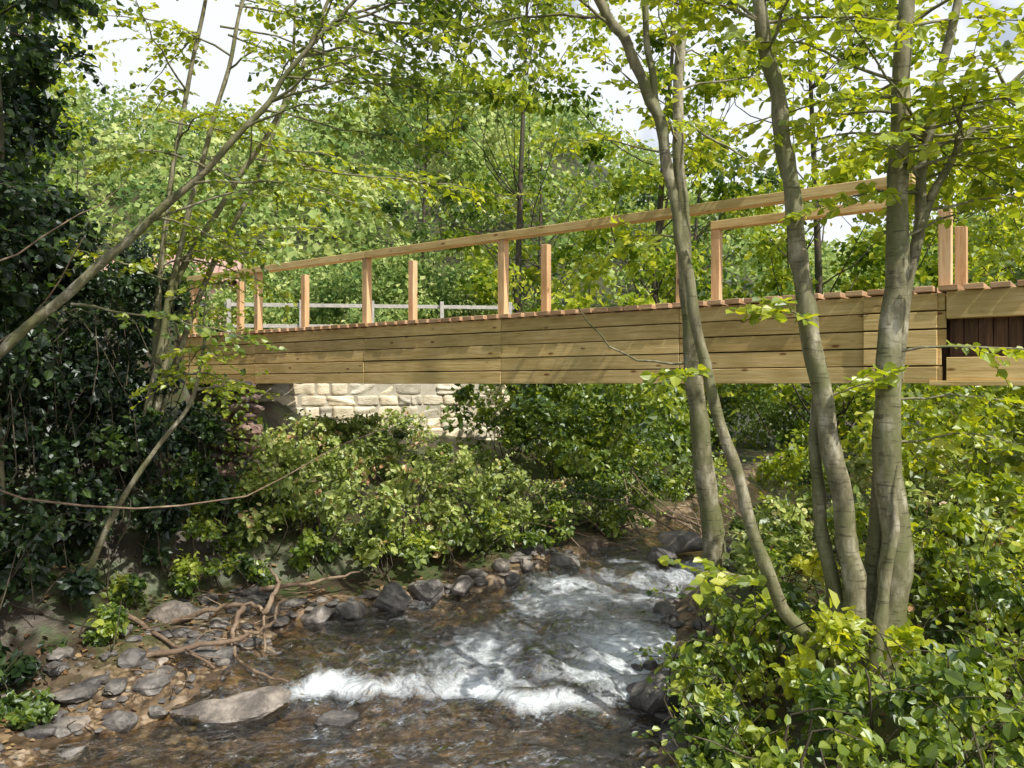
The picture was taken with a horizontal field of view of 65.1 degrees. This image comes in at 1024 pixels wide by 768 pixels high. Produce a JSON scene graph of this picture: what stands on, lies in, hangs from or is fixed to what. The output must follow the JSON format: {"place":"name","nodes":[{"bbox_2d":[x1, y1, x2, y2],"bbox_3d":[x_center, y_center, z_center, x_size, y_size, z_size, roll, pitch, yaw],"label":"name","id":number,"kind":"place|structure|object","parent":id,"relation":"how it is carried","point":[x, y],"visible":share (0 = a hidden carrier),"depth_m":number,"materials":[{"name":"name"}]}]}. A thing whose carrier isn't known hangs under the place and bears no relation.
{"place":"outdoors","nodes":[
{"label":"outdoors","id":0,"kind":"place"},
{"bbox_2d":[19,411,909,767],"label":"stream water","id":1,"kind":"structure","parent":0,"point":[615,657],"depth_m":6.20,"materials":[{"name":"liquid"}]},
{"bbox_2d":[389,630,415,649],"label":"boulder","id":2,"kind":"object","parent":1,"relation":"in","point":[405,634],"visible":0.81,"depth_m":6.93,"materials":[{"name":"stone"}]},
{"bbox_2d":[435,627,461,655],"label":"boulder","id":3,"kind":"object","parent":1,"relation":"in","point":[448,634],"visible":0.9,"depth_m":6.82,"materials":[{"name":"stone"}]},
{"bbox_2d":[646,546,677,561],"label":"boulder","id":4,"kind":"object","parent":1,"relation":"in","point":[654,553],"visible":0.75,"depth_m":8.81,"materials":[{"name":"stone"}]},
{"bbox_2d":[657,531,702,552],"bbox_3d":[2.021,1.844,9.398,0.640,0.234,0.440,0,0,35],"label":"boulder","id":5,"kind":"object","parent":1,"relation":"on","point":[684,541],"visible":0.84,"depth_m":9.26,"materials":[{"name":"stone"}]},
{"bbox_2d":[0,114,1023,767],"bbox_3d":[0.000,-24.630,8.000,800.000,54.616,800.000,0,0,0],"label":"ground","id":6,"kind":"structure","parent":0,"point":[56,622],"depth_m":7.06,"materials":[{"name":"soil"}]},
{"bbox_2d":[0,11,104,222],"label":"woodland tree","id":7,"kind":"object","parent":6,"relation":"on","point":[71,91],"visible":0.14,"depth_m":21.14,"materials":[{"name":"green plant"}]},
{"bbox_2d":[0,1,105,617],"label":"ivy clad tree","id":8,"kind":"object","parent":6,"relation":"on","point":[21,191],"visible":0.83,"depth_m":6.53,"materials":[{"name":"green plant"}]},
{"bbox_2d":[0,0,107,391],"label":"woodland tree","id":9,"kind":"object","parent":6,"relation":"on","point":[43,79],"visible":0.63,"depth_m":7.43,"materials":[{"name":"green plant"}]},
{"bbox_2d":[0,10,121,172],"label":"woodland tree","id":10,"kind":"object","parent":6,"relation":"on","point":[94,28],"visible":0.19,"depth_m":13.16,"materials":[{"name":"green plant"}]},
{"bbox_2d":[0,0,140,201],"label":"woodland tree","id":11,"kind":"object","parent":6,"relation":"on","point":[10,14],"visible":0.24,"depth_m":9.79,"materials":[{"name":"green plant"}]},
{"bbox_2d":[51,683,93,703],"bbox_3d":[-3.192,2.282,5.894,0.284,0.175,0.335,0,0,0],"label":"boulder","id":12,"kind":"object","parent":6,"relation":"on","point":[78,691],"visible":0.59,"depth_m":5.79,"materials":[{"name":"stone"}]},
{"bbox_2d":[0,64,268,686],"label":"ivy thicket","id":13,"kind":"object","parent":6,"relation":"on","point":[123,433],"visible":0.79,"depth_m":7.53,"materials":[{"name":"green plant"}]},
{"bbox_2d":[0,422,281,729],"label":"ivy thicket","id":14,"kind":"object","parent":6,"relation":"on","point":[28,708],"visible":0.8,"depth_m":7.24,"materials":[{"name":"green plant"}]},
{"bbox_2d":[132,665,177,695],"bbox_3d":[-2.708,2.282,6.059,0.283,0.220,0.374,0,0,0],"label":"boulder","id":15,"kind":"object","parent":6,"relation":"on","point":[153,685],"visible":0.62,"depth_m":5.94,"materials":[{"name":"stone"}]},
{"bbox_2d":[86,252,246,332],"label":"building","id":16,"kind":"structure","parent":6,"relation":"on","point":[218,269],"depth_m":25.24,"materials":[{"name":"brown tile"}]},
{"bbox_2d":[146,600,195,623],"bbox_3d":[-2.997,2.051,7.126,0.485,0.287,0.406,0,0,0],"label":"boulder","id":17,"kind":"object","parent":6,"relation":"on","point":[166,612],"visible":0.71,"depth_m":6.96,"materials":[{"name":"stone"}]},
{"bbox_2d":[0,567,360,730],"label":"driftwood","id":18,"kind":"object","parent":6,"relation":"on","point":[233,639],"visible":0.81,"depth_m":6.60,"materials":[{"name":"brown wood"}]},
{"bbox_2d":[181,633,220,654],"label":"boulder","id":19,"kind":"object","parent":6,"relation":"on","point":[199,648],"visible":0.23,"depth_m":6.54,"materials":[{"name":"stone"}]},
{"bbox_2d":[204,379,264,516],"bbox_3d":[-3.810,1.119,10.938,0.690,2.361,4.644,0,0,-20],"label":"stone abutment","id":20,"kind":"object","parent":6,"relation":"on","point":[255,410],"visible":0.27,"depth_m":8.88,"materials":[{"name":"grey stone"}]},
{"bbox_2d":[203,368,265,498],"bbox_3d":[-3.042,0.786,8.794,0.802,1.925,0.308,0,0,0],"label":"wall ivy","id":21,"kind":"object","parent":20,"relation":"attached to","point":[227,458],"depth_m":8.78,"materials":[{"name":"green plant"}]},
{"bbox_2d":[180,173,1023,385],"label":"wooden footbridge","id":22,"kind":"object","parent":20,"relation":"on","point":[545,345],"visible":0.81,"depth_m":8.94,"materials":[{"name":"brown wood"}]},
{"bbox_2d":[169,686,302,728],"bbox_3d":[-2.014,2.381,5.900,0.898,0.229,0.507,0,0,0],"label":"boulder","id":23,"kind":"object","parent":6,"relation":"on","point":[258,704],"visible":0.87,"depth_m":5.78,"materials":[{"name":"stone"}]},
{"bbox_2d":[43,0,537,571],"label":"hazel tree","id":24,"kind":"object","parent":6,"relation":"on","point":[161,354],"visible":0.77,"depth_m":7.98,"materials":[{"name":"green plant"}]},
{"bbox_2d":[0,0,583,358],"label":"leaning alder tree","id":25,"kind":"object","parent":6,"relation":"on","point":[23,330],"visible":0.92,"depth_m":6.01,"materials":[{"name":"green plant"}]},
{"bbox_2d":[304,605,335,624],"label":"boulder","id":26,"kind":"object","parent":6,"relation":"on","point":[318,615],"visible":0.98,"depth_m":7.26,"materials":[{"name":"stone"}]},
{"bbox_2d":[314,710,359,739],"bbox_3d":[-1.250,2.440,5.761,0.358,0.150,0.232,0,0,-41],"label":"boulder","id":27,"kind":"object","parent":6,"relation":"on","point":[334,718],"visible":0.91,"depth_m":5.69,"materials":[{"name":"stone"}]},
{"bbox_2d":[335,600,366,620],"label":"boulder","id":28,"kind":"object","parent":6,"relation":"on","point":[351,609],"visible":0.94,"depth_m":7.42,"materials":[{"name":"stone"}]},
{"bbox_2d":[225,299,513,331],"bbox_3d":[-3.024,-1.225,17.377,6.200,1.150,0.115,0,0,-7],"label":"path fence","id":29,"kind":"object","parent":6,"relation":"on","point":[441,306],"visible":0.4,"depth_m":17.32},
{"bbox_2d":[0,184,741,564],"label":"fallen branches","id":30,"kind":"object","parent":6,"relation":"on","point":[680,514],"visible":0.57,"depth_m":9.49,"materials":[{"name":"brown wood"}]},
{"bbox_2d":[0,539,748,767],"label":"river stones","id":31,"kind":"object","parent":6,"relation":"on","point":[117,720],"visible":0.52,"depth_m":6.35,"materials":[{"name":"grey stone"}]},
{"bbox_2d":[255,383,493,439],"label":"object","id":32,"kind":"object","parent":6,"relation":"on","point":[426,389],"visible":0.01,"depth_m":14.80,"materials":[{"name":"stone"}]},
{"bbox_2d":[214,355,511,439],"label":"stones","id":33,"kind":"object","parent":32,"relation":"on","point":[445,390],"visible":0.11,"depth_m":14.68,"materials":[{"name":"beige stone"}]},
{"bbox_2d":[216,426,549,563],"bbox_3d":[-1.410,1.212,9.620,3.740,1.457,3.110,0,0,0],"label":"bramble thicket","id":34,"kind":"object","parent":6,"relation":"on","point":[483,459],"visible":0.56,"depth_m":9.04,"materials":[{"name":"green plant"}]},
{"bbox_2d":[374,581,411,614],"bbox_3d":[-1.149,2.070,7.743,0.377,0.303,0.409,0,0,0],"label":"boulder","id":35,"kind":"object","parent":6,"relation":"on","point":[394,597],"visible":0.99,"depth_m":7.62,"materials":[{"name":"stone"}]},
{"bbox_2d":[330,67,514,316],"bbox_3d":[-2.515,-4.347,21.359,4.971,8.152,4.351,0,0,-39],"label":"woodland tree","id":36,"kind":"object","parent":6,"relation":"on","point":[475,162],"visible":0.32,"depth_m":21.73,"materials":[{"name":"green plant"}]},
{"bbox_2d":[408,579,443,603],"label":"boulder","id":37,"kind":"object","parent":6,"relation":"on","point":[427,591],"visible":0.95,"depth_m":7.88,"materials":[{"name":"stone"}]},
{"bbox_2d":[451,575,473,596],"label":"boulder","id":38,"kind":"object","parent":6,"relation":"on","point":[462,585],"visible":1,"depth_m":8.01,"materials":[{"name":"stone"}]},
{"bbox_2d":[124,234,808,446],"bbox_3d":[-1.042,-0.757,20.997,17.433,5.472,7.657,0,0,0],"label":"hazel shrub","id":39,"kind":"object","parent":6,"relation":"on","point":[344,279],"visible":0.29,"depth_m":19.82,"materials":[{"name":"green plant"}]},
{"bbox_2d":[229,406,734,574],"bbox_3d":[-0.116,1.244,10.838,7.424,1.756,6.422,0,0,0],"label":"bramble thicket","id":40,"kind":"object","parent":6,"relation":"on","point":[329,432],"visible":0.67,"depth_m":9.29,"materials":[{"name":"green plant"}]},
{"bbox_2d":[0,466,1023,763],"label":"leaf litter","id":41,"kind":"object","parent":6,"relation":"on","point":[38,652],"visible":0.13,"depth_m":6.68,"materials":[{"name":"brown plant"}]},
{"bbox_2d":[7,58,1023,328],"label":"hillside woodland","id":42,"kind":"object","parent":6,"relation":"on","point":[303,134],"visible":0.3,"depth_m":69.30,"materials":[{"name":"green plant"}]},
{"bbox_2d":[385,0,647,393],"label":"woodland tree","id":43,"kind":"object","parent":6,"relation":"on","point":[490,283],"visible":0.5,"depth_m":19.31,"materials":[{"name":"green plant"}]},
{"bbox_2d":[395,112,649,311],"bbox_3d":[0.519,-4.810,30.555,9.264,10.494,9.308,0,0,23],"label":"woodland tree","id":44,"kind":"object","parent":6,"relation":"on","point":[591,201],"visible":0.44,"depth_m":29.34,"materials":[{"name":"green plant"}]},
{"bbox_2d":[180,423,871,581],"bbox_3d":[0.989,1.336,10.061,9.586,1.661,3.056,0,0,-34],"label":"waterside bush","id":45,"kind":"object","parent":6,"relation":"on","point":[311,542],"visible":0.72,"depth_m":9.09,"materials":[{"name":"green plant"}]},
{"bbox_2d":[550,552,580,573],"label":"boulder","id":46,"kind":"object","parent":6,"relation":"on","point":[561,559],"visible":0.85,"depth_m":8.79,"materials":[{"name":"stone"}]},
{"bbox_2d":[629,670,679,714],"bbox_3d":[1.063,2.296,5.891,0.402,0.371,0.332,0,0,0],"label":"boulder","id":47,"kind":"object","parent":6,"relation":"on","point":[641,700],"visible":0.65,"depth_m":5.79,"materials":[{"name":"stone"}]},
{"bbox_2d":[527,0,795,455],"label":"woodland tree","id":48,"kind":"object","parent":6,"relation":"on","point":[656,261],"visible":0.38,"depth_m":16.48,"materials":[{"name":"green plant"}]},
{"bbox_2d":[439,384,918,494],"bbox_3d":[3.590,0.457,17.723,7.089,3.391,12.558,0,0,43],"label":"hazel shrub","id":49,"kind":"object","parent":6,"relation":"on","point":[603,414],"visible":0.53,"depth_m":13.61,"materials":[{"name":"green plant"}]},
{"bbox_2d":[539,0,855,582],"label":"alder tree","id":50,"kind":"object","parent":6,"relation":"on","point":[712,525],"visible":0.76,"depth_m":7.54,"materials":[{"name":"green plant"}]},
{"bbox_2d":[597,130,803,397],"bbox_3d":[6.603,-3.645,28.166,7.070,9.869,9.370,0,0,19],"label":"woodland tree","id":51,"kind":"object","parent":6,"relation":"on","point":[706,230],"visible":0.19,"depth_m":26.83,"materials":[{"name":"green plant"}]},
{"bbox_2d":[396,0,1023,685],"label":"alder tree","id":52,"kind":"object","parent":6,"relation":"on","point":[878,586],"visible":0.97,"depth_m":4.97,"materials":[{"name":"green plant"}]},
{"bbox_2d":[392,0,570,153],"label":"overhanging branch","id":53,"kind":"object","parent":52,"relation":"attached to","point":[457,12],"visible":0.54,"depth_m":6.43,"materials":[{"name":"green plant"}]},
{"bbox_2d":[626,544,1023,767],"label":"bramble thicket","id":54,"kind":"object","parent":6,"relation":"on","point":[722,729],"visible":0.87,"depth_m":4.19,"materials":[{"name":"green plant"}]},
{"bbox_2d":[660,437,1023,747],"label":"nettle patch","id":55,"kind":"object","parent":6,"relation":"on","point":[959,525],"visible":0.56,"depth_m":5.27,"materials":[{"name":"green plant"}]},
{"bbox_2d":[691,0,1014,458],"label":"woodland tree","id":56,"kind":"object","parent":6,"relation":"on","point":[778,277],"visible":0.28,"depth_m":15.66,"materials":[{"name":"green plant"}]},
{"bbox_2d":[714,432,1023,629],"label":"nettle patch","id":57,"kind":"object","parent":6,"relation":"on","point":[788,524],"visible":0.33,"depth_m":6.65,"materials":[{"name":"green plant"}]},
{"bbox_2d":[748,383,1023,500],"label":"hazel shrub","id":58,"kind":"object","parent":6,"relation":"on","point":[961,419],"visible":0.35,"depth_m":10.17,"materials":[{"name":"green plant"}]},
{"bbox_2d":[811,85,1023,416],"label":"woodland tree","id":59,"kind":"object","parent":6,"relation":"on","point":[860,283],"visible":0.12,"depth_m":17.44,"materials":[{"name":"green plant"}]},
{"bbox_2d":[865,107,1023,284],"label":"woodland tree","id":60,"kind":"object","parent":6,"relation":"on","point":[989,213],"visible":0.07,"depth_m":23.11,"materials":[{"name":"green plant"}]},
{"bbox_2d":[915,162,1023,286],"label":"woodland tree","id":61,"kind":"object","parent":6,"relation":"on","point":[998,243],"visible":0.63,"depth_m":12.94,"materials":[{"name":"green plant"}]},
{"bbox_2d":[1,0,1023,254],"label":"sky","id":62,"kind":"structure","parent":0,"point":[207,83],"materials":[{"name":"white"}]}
]}

